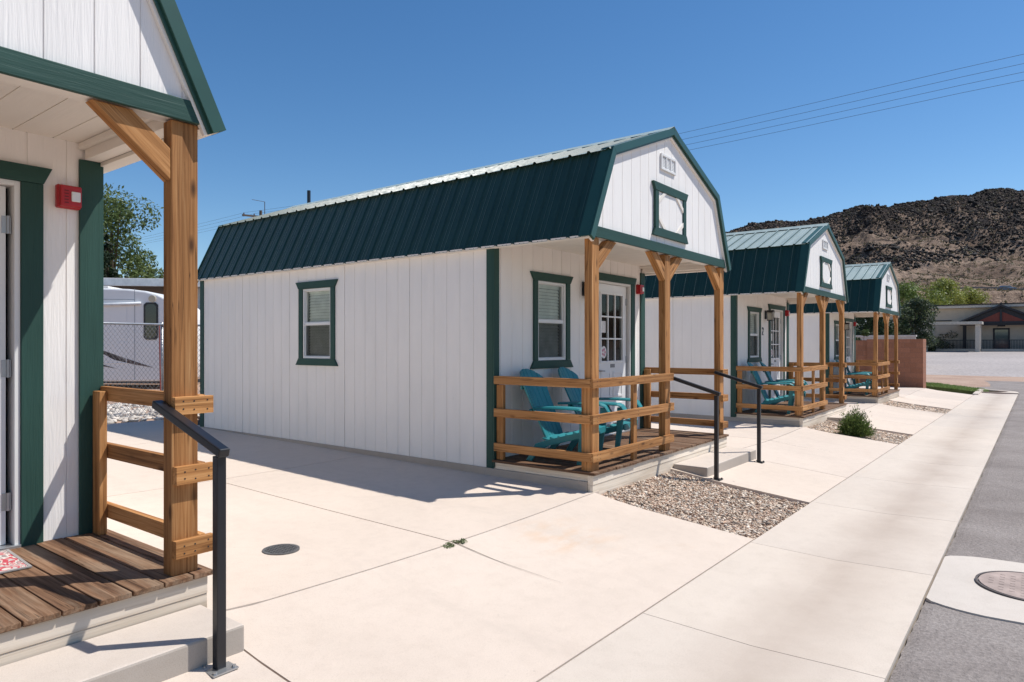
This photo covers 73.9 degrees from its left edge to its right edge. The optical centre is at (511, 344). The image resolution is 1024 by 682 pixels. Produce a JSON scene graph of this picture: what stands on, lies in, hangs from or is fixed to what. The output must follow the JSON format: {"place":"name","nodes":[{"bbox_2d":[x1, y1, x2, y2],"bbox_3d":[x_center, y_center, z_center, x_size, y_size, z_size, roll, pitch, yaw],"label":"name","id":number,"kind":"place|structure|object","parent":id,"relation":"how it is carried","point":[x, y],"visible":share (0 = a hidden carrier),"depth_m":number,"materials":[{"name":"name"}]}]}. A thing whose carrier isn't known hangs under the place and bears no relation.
{"place":"outdoors","nodes":[
{"label":"outdoors","id":0,"kind":"place"},
{"bbox_2d":[104,375,1023,422],"bbox_3d":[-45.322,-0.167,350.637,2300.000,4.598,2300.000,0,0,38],"label":"ground","id":1,"kind":"structure","parent":0,"point":[970,381],"depth_m":33.23,"materials":[{"name":"gravel"}]},
{"bbox_2d":[104,227,110,272],"bbox_3d":[-15.813,-1.579,25.932,0.977,6.046,0.825,0,0,-17],"label":"cypress tree","id":2,"kind":"object","parent":1,"relation":"on","point":[107,257],"visible":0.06,"depth_m":25.94,"materials":[{"name":"green plant"}]},
{"bbox_2d":[104,233,116,277],"bbox_3d":[-16.084,-1.486,27.101,0.980,5.863,0.848,0,0,38],"label":"cypress tree","id":3,"kind":"object","parent":1,"relation":"on","point":[109,273],"visible":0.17,"depth_m":27.01,"materials":[{"name":"green plant"}]},
{"bbox_2d":[0,0,225,666],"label":"cabin","id":4,"kind":"object","parent":1,"relation":"on","point":[92,92],"visible":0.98,"depth_m":3.56,"materials":[{"name":"white paint"}]},
{"bbox_2d":[0,549,31,573],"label":"doormat","id":5,"kind":"object","parent":4,"relation":"on","point":[10,560],"visible":1,"depth_m":3.63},
{"bbox_2d":[0,160,51,550],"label":"door","id":6,"kind":"structure","parent":4,"relation":"in","point":[21,203],"depth_m":3.96,"materials":[{"name":"white wood"}]},
{"bbox_2d":[104,183,163,277],"bbox_3d":[-18.270,-2.993,31.093,4.524,8.865,4.783,0,0,38],"label":"broadleaf tree","id":7,"kind":"object","parent":1,"relation":"on","point":[135,266],"visible":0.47,"depth_m":30.94,"materials":[{"name":"green plant"}]},
{"bbox_2d":[125,267,163,278],"bbox_3d":[-18.977,-1.361,36.476,4.412,5.608,3.922,0,0,38],"label":"tree","id":8,"kind":"object","parent":1,"relation":"on","point":[160,276],"visible":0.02,"depth_m":36.04,"materials":[{"name":"green plant"}]},
{"bbox_2d":[104,286,199,381],"bbox_3d":[-13.475,-0.212,20.878,7.280,3.030,2.505,0,0,-8],"label":"motor home","id":9,"kind":"object","parent":1,"relation":"on","point":[129,305],"visible":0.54,"depth_m":20.04,"materials":[{"name":"white metal"}]},
{"bbox_2d":[104,306,126,363],"bbox_3d":[-11.671,-0.297,19.966,0.700,1.700,0.011,0,0,-8],"label":"door","id":10,"kind":"structure","parent":9,"relation":"in","point":[111,313],"depth_m":19.97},
{"bbox_2d":[144,302,157,339],"bbox_3d":[-10.662,-0.697,20.102,0.400,1.100,0.023,0,0,-8],"label":"window","id":11,"kind":"structure","parent":9,"relation":"in","point":[150,308],"depth_m":20.09,"materials":[{"name":"black glass"}]},
{"bbox_2d":[104,322,199,417],"bbox_3d":[-8.340,0.487,10.503,0.078,1.810,14.958,0,0,38],"label":"chain link fence","id":12,"kind":"object","parent":1,"relation":"on","point":[161,324],"visible":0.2,"depth_m":12.44,"materials":[{"name":"metal"}]},
{"bbox_2d":[104,278,199,294],"bbox_3d":[-14.710,-0.345,25.055,9.440,3.760,5.080,0,0,-8],"label":"carport","id":13,"kind":"object","parent":1,"relation":"on","point":[154,285],"depth_m":22.85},
{"bbox_2d":[159,325,160,414],"bbox_3d":[-6.556,0.517,12.689,0.024,1.750,0.054,0,0,38],"label":"fence post","id":14,"kind":"object","parent":1,"relation":"on","point":[159,359],"visible":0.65,"depth_m":12.68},
{"bbox_2d":[198,287,199,309],"bbox_3d":[-9.944,-0.463,25.247,4.300,3.205,2.320,0,0,-8],"label":"trailer","id":15,"kind":"object","parent":1,"relation":"on","point":[199,298],"depth_m":23.95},
{"bbox_2d":[242,199,264,216],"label":"utility pole","id":16,"kind":"object","parent":1,"relation":"on","point":[254,215],"visible":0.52,"depth_m":42.78,"materials":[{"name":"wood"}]},
{"bbox_2d":[123,80,1023,247],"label":"power wire","id":17,"kind":"object","parent":16,"relation":"attached to","point":[827,121],"visible":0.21,"depth_m":22.69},
{"bbox_2d":[138,63,1023,240],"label":"power wire","id":18,"kind":"object","parent":16,"relation":"attached to","point":[777,118],"visible":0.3,"depth_m":22.95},
{"bbox_2d":[141,54,1022,237],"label":"power wire","id":19,"kind":"object","parent":16,"relation":"attached to","point":[767,113],"visible":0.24,"depth_m":22.84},
{"bbox_2d":[160,72,1021,238],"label":"power wire","id":20,"kind":"object","parent":16,"relation":"attached to","point":[837,112],"visible":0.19,"depth_m":22.67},
{"bbox_2d":[198,126,730,493],"bbox_3d":[-1.078,-0.568,10.330,7.557,4.565,3.786,0,0,38],"label":"cabin","id":21,"kind":"object","parent":1,"relation":"on","point":[425,321],"visible":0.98,"depth_m":8.30,"materials":[{"name":"white paint"}]},
{"bbox_2d":[295,279,337,365],"bbox_3d":[-2.519,-0.292,9.491,0.916,1.153,0.530,0,0,38],"label":"window","id":22,"kind":"structure","parent":21,"relation":"in","point":[321,323],"depth_m":9.39,"materials":[{"name":"green paint"}]},
{"bbox_2d":[530,271,572,368],"bbox_3d":[0.294,-0.287,8.431,0.530,1.143,0.906,0,0,38],"label":"window","id":23,"kind":"structure","parent":21,"relation":"in","point":[551,300],"depth_m":8.37,"materials":[{"name":"green paint"}]},
{"bbox_2d":[520,369,611,464],"bbox_3d":[0.540,0.759,7.474,0.915,0.978,0.827,0,0,27],"label":"adirondack chair","id":24,"kind":"object","parent":21,"relation":"on","point":[539,398],"visible":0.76,"depth_m":7.50,"materials":[{"name":"teal plastic"}]},
{"bbox_2d":[558,367,642,450],"bbox_3d":[1.003,0.759,8.075,0.915,0.978,0.827,0,0,25],"label":"adirondack chair","id":25,"kind":"object","parent":21,"relation":"on","point":[575,394],"visible":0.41,"depth_m":7.94,"materials":[{"name":"teal plastic"}]},
{"bbox_2d":[599,272,636,436],"bbox_3d":[1.120,0.152,9.747,0.830,2.245,1.262,0,0,38],"label":"door","id":26,"kind":"structure","parent":21,"relation":"in","point":[616,300],"depth_m":9.76,"materials":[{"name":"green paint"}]},
{"bbox_2d":[645,223,848,426],"bbox_3d":[3.496,-0.352,16.262,7.557,4.287,3.786,0,0,38],"label":"cabin","id":27,"kind":"object","parent":1,"relation":"on","point":[771,275],"visible":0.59,"depth_m":13.81,"materials":[{"name":"white paint"}]},
{"bbox_2d":[747,306,761,361],"bbox_3d":[4.868,-0.210,14.363,0.530,1.143,0.906,0,0,38],"label":"window","id":28,"kind":"structure","parent":27,"relation":"in","point":[755,311],"depth_m":14.39,"materials":[{"name":"green glass"}]},
{"bbox_2d":[747,362,794,413],"bbox_3d":[5.114,0.836,13.407,0.915,0.978,0.827,0,0,27],"label":"adirondack chair","id":29,"kind":"object","parent":27,"relation":"on","point":[790,397],"visible":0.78,"depth_m":13.24,"materials":[{"name":"teal plastic"}]},
{"bbox_2d":[768,304,785,404],"bbox_3d":[5.694,0.229,15.680,0.830,2.245,1.262,0,0,38],"label":"door","id":30,"kind":"structure","parent":27,"relation":"in","point":[776,327],"depth_m":15.70,"materials":[{"name":"white wood"}]},
{"bbox_2d":[760,361,807,409],"bbox_3d":[5.577,0.836,14.007,0.915,0.978,0.827,0,0,25],"label":"adirondack chair","id":31,"kind":"object","parent":27,"relation":"on","point":[769,378],"visible":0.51,"depth_m":14.08,"materials":[{"name":"teal plastic"}]},
{"bbox_2d":[789,262,900,403],"bbox_3d":[8.070,-0.275,22.194,7.557,4.287,3.786,0,0,38],"label":"cabin","id":32,"kind":"object","parent":1,"relation":"on","point":[873,290],"visible":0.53,"depth_m":19.56,"materials":[{"name":"white paint"}]},
{"bbox_2d":[834,320,838,359],"bbox_3d":[9.603,-0.133,20.171,0.125,1.143,0.906,0,0,38],"label":"window","id":33,"kind":"structure","parent":32,"relation":"in","point":[836,323],"depth_m":20.04,"materials":[{"name":"green glass"}]},
{"bbox_2d":[844,318,853,387],"bbox_3d":[10.542,0.301,21.401,0.140,2.235,1.262,0,0,38],"label":"door","id":34,"kind":"structure","parent":32,"relation":"in","point":[849,334],"depth_m":21.65,"materials":[{"name":"white plastic"}]},
{"bbox_2d":[836,360,870,394],"bbox_3d":[9.688,0.913,19.339,0.915,0.978,0.827,0,0,27],"label":"adirondack chair","id":35,"kind":"object","parent":32,"relation":"on","point":[867,383],"visible":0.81,"depth_m":19.04,"materials":[{"name":"teal plastic"}]},
{"bbox_2d":[844,361,871,393],"bbox_3d":[10.152,0.913,19.939,0.915,0.978,0.827,0,0,25],"label":"adirondack chair","id":36,"kind":"object","parent":32,"relation":"on","point":[847,369],"visible":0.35,"depth_m":19.89,"materials":[{"name":"teal plastic"}]},
{"bbox_2d":[856,329,869,339],"bbox_3d":[17.221,0.600,33.430,1.039,2.776,0.952,0,0,38],"label":"young tree","id":37,"kind":"object","parent":1,"relation":"on","point":[864,333],"visible":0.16,"depth_m":33.36,"materials":[{"name":"green plant"}]},
{"bbox_2d":[856,317,908,334],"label":"desert tree","id":38,"kind":"object","parent":1,"relation":"on","point":[867,325],"visible":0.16,"depth_m":49.58,"materials":[{"name":"green plant"}]},
{"bbox_2d":[856,335,916,339],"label":"pale wall","id":39,"kind":"structure","parent":1,"relation":"on","point":[892,337],"depth_m":44.48,"materials":[{"name":"paint"}]},
{"bbox_2d":[856,339,925,387],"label":"block wall","id":40,"kind":"structure","parent":1,"relation":"on","point":[912,363],"depth_m":27.22,"materials":[{"name":"brick"}]},
{"bbox_2d":[898,280,930,334],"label":"desert tree","id":41,"kind":"object","parent":1,"relation":"on","point":[903,290],"visible":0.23,"depth_m":71.30,"materials":[{"name":"green plant"}]},
{"bbox_2d":[898,296,940,349],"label":"desert tree","id":42,"kind":"object","parent":1,"relation":"on","point":[920,305],"visible":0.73,"depth_m":49.54,"materials":[{"name":"green plant"}]},
{"bbox_2d":[900,284,953,304],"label":"desert tree","id":43,"kind":"object","parent":1,"relation":"on","point":[933,300],"visible":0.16,"depth_m":106.34,"materials":[{"name":"green plant"}]},
{"bbox_2d":[928,337,948,350],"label":"shrub","id":44,"kind":"object","parent":1,"relation":"on","point":[934,348],"visible":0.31,"depth_m":75.28,"materials":[{"name":"green plant"}]},
{"bbox_2d":[937,330,957,348],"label":"shrub","id":45,"kind":"object","parent":1,"relation":"on","point":[947,334],"visible":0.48,"depth_m":77.47,"materials":[{"name":"green plant"}]},
{"bbox_2d":[926,277,969,304],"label":"desert tree","id":46,"kind":"object","parent":1,"relation":"on","point":[958,297],"visible":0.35,"depth_m":110.84,"materials":[{"name":"green plant"}]},
{"bbox_2d":[890,302,1023,348],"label":"community building","id":47,"kind":"structure","parent":1,"relation":"on","point":[1003,321],"depth_m":75.36,"materials":[{"name":"beige paint"}]},
{"bbox_2d":[993,328,1009,348],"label":"door","id":48,"kind":"structure","parent":47,"relation":"in","point":[1000,334],"depth_m":74.71,"materials":[{"name":"grey glass"}]},
{"bbox_2d":[955,286,991,303],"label":"desert tree","id":49,"kind":"object","parent":1,"relation":"on","point":[975,296],"visible":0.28,"depth_m":112.71,"materials":[{"name":"green plant"}]},
{"bbox_2d":[972,387,1018,394],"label":"curb","id":50,"kind":"structure","parent":1,"relation":"on","point":[1001,392],"depth_m":27.13,"materials":[{"name":"concrete"}]},
{"bbox_2d":[104,0,1023,277],"label":"sky","id":51,"kind":"structure","parent":0,"point":[328,99],"materials":[{"name":"blue"}]},
{"bbox_2d":[600,471,807,539],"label":"gravel","id":52,"kind":"structure","parent":0,"point":[784,512],"depth_m":6.79,"materials":[{"name":"gravel"}]},
{"bbox_2d":[539,613,884,681],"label":"sidewalk","id":53,"kind":"structure","parent":0,"point":[642,647],"depth_m":3.46,"materials":[{"name":"concrete"}]},
{"bbox_2d":[644,542,932,681],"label":"sidewalk","id":54,"kind":"structure","parent":0,"point":[860,618],"depth_m":4.22,"materials":[{"name":"concrete"}]},
{"bbox_2d":[752,502,957,580],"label":"sidewalk","id":55,"kind":"structure","parent":0,"point":[893,541],"depth_m":5.81,"materials":[{"name":"concrete"}]},
{"bbox_2d":[806,421,910,444],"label":"gravel","id":56,"kind":"structure","parent":0,"point":[827,426],"depth_m":12.69,"materials":[{"name":"gravel"}]},
{"bbox_2d":[833,403,879,437],"bbox_3d":[6.257,1.372,12.389,0.773,0.656,0.692,0,0,38],"label":"rosemary shrub","id":57,"kind":"object","parent":56,"relation":"on","point":[854,425],"visible":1,"depth_m":12.27,"materials":[{"name":"green plant"}]},
{"bbox_2d":[734,188,1023,303],"bbox_3d":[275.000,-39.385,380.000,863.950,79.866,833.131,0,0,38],"label":"hill","id":58,"kind":"structure","parent":0,"point":[1014,296],"depth_m":275.82,"materials":[{"name":"stone"}]},
{"bbox_2d":[726,188,1023,302],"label":"scrub","id":59,"kind":"object","parent":58,"relation":"on","point":[975,283],"visible":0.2,"depth_m":244.74,"materials":[{"name":"brown plant"}]},
{"bbox_2d":[728,187,1023,283],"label":"basalt boulder","id":60,"kind":"object","parent":58,"relation":"on","point":[933,210],"visible":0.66,"depth_m":303.73,"materials":[{"name":"stone"}]},
{"bbox_2d":[924,287,1023,289],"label":"guardrail","id":61,"kind":"object","parent":58,"relation":"on","point":[987,288],"visible":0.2,"depth_m":188.95,"materials":[{"name":"metal"}]},
{"bbox_2d":[812,476,973,526],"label":"sidewalk","id":62,"kind":"structure","parent":0,"point":[906,499],"depth_m":7.37,"materials":[{"name":"concrete"}]},
{"bbox_2d":[880,400,950,413],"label":"gravel","id":63,"kind":"structure","parent":0,"point":[915,407],"depth_m":18.79,"materials":[{"name":"gravel"}]},
{"bbox_2d":[852,457,983,491],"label":"sidewalk","id":64,"kind":"structure","parent":0,"point":[923,473],"depth_m":8.91,"materials":[{"name":"concrete"}]},
{"bbox_2d":[881,444,990,469],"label":"sidewalk","id":65,"kind":"structure","parent":0,"point":[935,455],"depth_m":10.47,"materials":[{"name":"concrete"}]},
{"bbox_2d":[900,433,996,453],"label":"sidewalk","id":66,"kind":"structure","parent":0,"point":[948,442],"depth_m":12.01,"materials":[{"name":"concrete"}]},
{"bbox_2d":[888,381,1023,681],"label":"road","id":67,"kind":"structure","parent":0,"point":[944,644],"depth_m":4.11,"materials":[{"name":"asphalt"}]},
{"bbox_2d":[926,556,1023,624],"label":"concrete collar","id":68,"kind":"object","parent":67,"relation":"on","point":[955,586],"visible":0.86,"depth_m":4.48,"materials":[{"name":"concrete"}]},
{"bbox_2d":[975,571,1023,600],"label":"manhole cover","id":69,"kind":"object","parent":68,"relation":"in","point":[1009,584],"visible":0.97,"depth_m":4.62,"materials":[{"name":"metal"}]},
{"bbox_2d":[926,382,988,394],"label":"lawn","id":70,"kind":"structure","parent":0,"point":[963,391],"depth_m":27.31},
{"bbox_2d":[917,425,1000,440],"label":"sidewalk","id":71,"kind":"structure","parent":0,"point":[961,432],"depth_m":13.55,"materials":[{"name":"concrete"}]},
{"bbox_2d":[929,418,1004,431],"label":"sidewalk","id":72,"kind":"structure","parent":0,"point":[969,424],"depth_m":15.08,"materials":[{"name":"concrete"}]},
{"bbox_2d":[940,413,1007,422],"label":"sidewalk","id":73,"kind":"structure","parent":0,"point":[968,417],"depth_m":16.62,"materials":[{"name":"concrete"}]},
{"bbox_2d":[926,351,1023,376],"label":"parking lot","id":74,"kind":"structure","parent":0,"point":[992,363],"depth_m":52.75,"materials":[{"name":"asphalt"}]},
{"bbox_2d":[923,321,983,351],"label":"pergola","id":75,"kind":"object","parent":74,"relation":"on","point":[978,335],"visible":0.53,"depth_m":72.78,"materials":[{"name":"beige paint"}]},
{"bbox_2d":[948,408,1009,416],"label":"sidewalk","id":76,"kind":"structure","parent":0,"point":[980,412],"depth_m":18.14,"materials":[{"name":"concrete"}]},
{"bbox_2d":[935,349,1023,350],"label":"pavement","id":77,"kind":"structure","parent":0,"point":[980,349],"depth_m":73.73,"materials":[{"name":"concrete"}]},
{"bbox_2d":[938,340,1022,348],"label":"metal fence","id":78,"kind":"object","parent":77,"relation":"on","point":[986,344],"visible":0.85,"depth_m":73.58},
{"bbox_2d":[955,404,1011,411],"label":"sidewalk","id":79,"kind":"structure","parent":0,"point":[979,407],"depth_m":19.70,"materials":[{"name":"concrete"}]},
{"bbox_2d":[961,401,1013,407],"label":"sidewalk","id":80,"kind":"structure","parent":0,"point":[987,403],"depth_m":21.21,"materials":[{"name":"concrete"}]},
{"bbox_2d":[966,398,1015,402],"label":"sidewalk","id":81,"kind":"structure","parent":0,"point":[993,400],"depth_m":22.75,"materials":[{"name":"concrete"}]},
{"bbox_2d":[970,395,1016,399],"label":"sidewalk","id":82,"kind":"structure","parent":0,"point":[992,397],"depth_m":24.30,"materials":[{"name":"concrete"}]},
{"bbox_2d":[979,393,1017,396],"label":"sidewalk","id":83,"kind":"structure","parent":0,"point":[1002,395],"depth_m":25.58,"materials":[{"name":"concrete"}]},
{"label":"soil","id":84,"kind":"structure","parent":0,"visible":0},
{"bbox_2d":[107,402,199,423],"bbox_3d":[-8.370,1.310,12.451,3.676,0.217,7.583,0,0,38],"label":"river rock","id":85,"kind":"object","parent":84,"relation":"on","point":[134,417],"visible":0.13,"depth_m":12.84,"materials":[{"name":"stone"}]},
{"bbox_2d":[107,458,212,496],"bbox_3d":[-4.828,1.400,7.208,2.938,0.154,1.908,0,0,38],"label":"concrete pad","id":86,"kind":"object","parent":84,"relation":"on","point":[124,478],"visible":0.16,"depth_m":7.05,"materials":[{"name":"concrete"}]},
{"bbox_2d":[107,420,237,445],"bbox_3d":[-5.832,1.378,10.533,2.688,0.113,2.108,0,0,38],"label":"concrete pad","id":87,"kind":"object","parent":84,"relation":"on","point":[135,433],"visible":0.34,"depth_m":10.43,"materials":[{"name":"concrete"}]},
{"bbox_2d":[163,651,286,681],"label":"concrete pad","id":88,"kind":"object","parent":84,"relation":"on","point":[250,669],"visible":0.22,"depth_m":3.06,"materials":[{"name":"concrete"}]},
{"bbox_2d":[0,605,243,681],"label":"concrete step","id":89,"kind":"object","parent":88,"relation":"on","point":[165,647],"visible":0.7,"depth_m":2.98,"materials":[{"name":"concrete"}]},
{"bbox_2d":[152,400,238,677],"bbox_3d":[-1.544,0.878,3.258,0.664,1.191,0.120,0,0,38],"label":"handrail","id":90,"kind":"object","parent":88,"relation":"on","point":[221,452],"visible":1,"depth_m":3.08,"materials":[{"name":"black metal"}]},
{"bbox_2d":[126,434,363,478],"bbox_3d":[-3.595,1.415,8.808,2.938,0.127,2.108,0,0,38],"label":"concrete pad","id":91,"kind":"object","parent":84,"relation":"on","point":[249,455],"visible":0.44,"depth_m":8.65,"materials":[{"name":"concrete"}]},
{"bbox_2d":[107,481,452,610],"bbox_3d":[-2.338,1.443,5.288,3.328,0.174,1.908,0,0,38],"label":"concrete pad","id":92,"kind":"object","parent":84,"relation":"on","point":[334,546],"visible":0.47,"depth_m":4.99,"materials":[{"name":"concrete"}]},
{"bbox_2d":[262,544,299,554],"bbox_3d":[-1.613,1.440,4.754,0.250,0.029,0.250,0,0,38],"label":"drain grate","id":93,"kind":"object","parent":92,"relation":"in","point":[281,549],"visible":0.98,"depth_m":4.74,"materials":[{"name":"metal"}]},
{"bbox_2d":[226,455,598,541],"bbox_3d":[-1.104,1.464,6.887,3.328,0.133,2.108,0,0,38],"label":"concrete pad","id":94,"kind":"object","parent":84,"relation":"on","point":[447,504],"visible":0.75,"depth_m":6.56,"materials":[{"name":"concrete"}]},
{"bbox_2d":[226,493,752,681],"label":"concrete pad","id":95,"kind":"object","parent":84,"relation":"on","point":[605,566],"visible":0.87,"depth_m":4.05,"materials":[{"name":"concrete"}]},
{"bbox_2d":[442,538,466,548],"bbox_3d":[-0.421,1.460,5.008,0.122,0.031,0.248,0,0,38],"label":"weed","id":96,"kind":"object","parent":95,"relation":"on","point":[461,541],"visible":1,"depth_m":5.01,"materials":[{"name":"green plant"}]},
{"bbox_2d":[651,415,804,439],"bbox_3d":[3.470,1.542,12.820,3.328,0.133,2.108,0,0,38],"label":"concrete pad","id":97,"kind":"object","parent":84,"relation":"on","point":[749,430],"visible":0.38,"depth_m":12.22,"materials":[{"name":"concrete"}]},
{"bbox_2d":[727,436,768,447],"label":"concrete pad","id":98,"kind":"object","parent":84,"relation":"on","point":[738,442],"visible":0.07,"depth_m":10.67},
{"bbox_2d":[671,459,846,504],"bbox_3d":[2.998,1.591,8.290,1.624,0.279,1.779,0,0,38],"label":"concrete pad","id":99,"kind":"object","parent":84,"relation":"on","point":[788,483],"visible":0.56,"depth_m":7.96,"materials":[{"name":"concrete"}]},
{"bbox_2d":[674,377,722,480],"bbox_3d":[2.120,0.949,7.944,0.664,1.180,0.120,0,0,38],"label":"handrail","id":100,"kind":"object","parent":99,"relation":"on","point":[717,394],"visible":0.83,"depth_m":7.77,"materials":[{"name":"black metal"}]},
{"bbox_2d":[674,447,755,476],"bbox_3d":[2.605,1.524,8.633,0.417,0.222,1.728,0,0,38],"label":"concrete step","id":101,"kind":"object","parent":99,"relation":"on","point":[729,458],"visible":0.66,"depth_m":8.38,"materials":[{"name":"concrete"}]},
{"bbox_2d":[714,371,763,462],"bbox_3d":[3.048,0.956,9.164,0.664,1.194,0.120,0,0,38],"label":"handrail","id":102,"kind":"object","parent":99,"relation":"on","point":[760,387],"visible":1,"depth_m":8.98,"materials":[{"name":"black metal"}]},
{"bbox_2d":[746,427,897,477],"bbox_3d":[4.786,1.623,10.530,1.528,0.295,3.928,0,0,38],"label":"concrete pad","id":103,"kind":"object","parent":84,"relation":"on","point":[839,455],"visible":0.78,"depth_m":10.35,"materials":[{"name":"concrete"}]},
{"bbox_2d":[794,399,877,409],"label":"concrete pad","id":104,"kind":"object","parent":84,"relation":"on","point":[862,406],"visible":0.2,"depth_m":18.19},
{"bbox_2d":[826,418,924,435],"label":"concrete pad","id":105,"kind":"object","parent":84,"relation":"on","point":[897,427],"visible":0.43,"depth_m":13.90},
{"bbox_2d":[827,411,865,421],"bbox_3d":[7.179,1.601,14.565,0.417,0.222,1.728,0,0,38],"label":"concrete step","id":106,"kind":"object","parent":105,"relation":"on","point":[836,417],"visible":0.34,"depth_m":14.12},
{"bbox_2d":[859,386,924,390],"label":"concrete pad","id":107,"kind":"object","parent":84,"relation":"on","point":[906,388],"visible":0.27,"depth_m":26.14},
{"bbox_2d":[861,403,944,426],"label":"concrete pad","id":108,"kind":"object","parent":84,"relation":"on","point":[903,415],"visible":0.77,"depth_m":16.50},
{"bbox_2d":[899,390,915,394],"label":"concrete pad","id":109,"kind":"object","parent":84,"relation":"on","point":[908,392],"visible":0.14,"depth_m":24.29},
{"bbox_2d":[889,397,957,409],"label":"concrete pad","id":110,"kind":"object","parent":84,"relation":"on","point":[923,403],"visible":0.72,"depth_m":20.00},
{"bbox_2d":[902,395,963,404],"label":"concrete pad","id":111,"kind":"object","parent":84,"relation":"on","point":[951,402],"visible":0.72,"depth_m":21.76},
{"bbox_2d":[910,391,968,400],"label":"concrete pad","id":112,"kind":"object","parent":84,"relation":"on","point":[930,395],"visible":0.76,"depth_m":23.40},
{"bbox_2d":[919,388,972,397],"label":"concrete pad","id":113,"kind":"object","parent":84,"relation":"on","point":[946,393],"visible":0.76,"depth_m":25.08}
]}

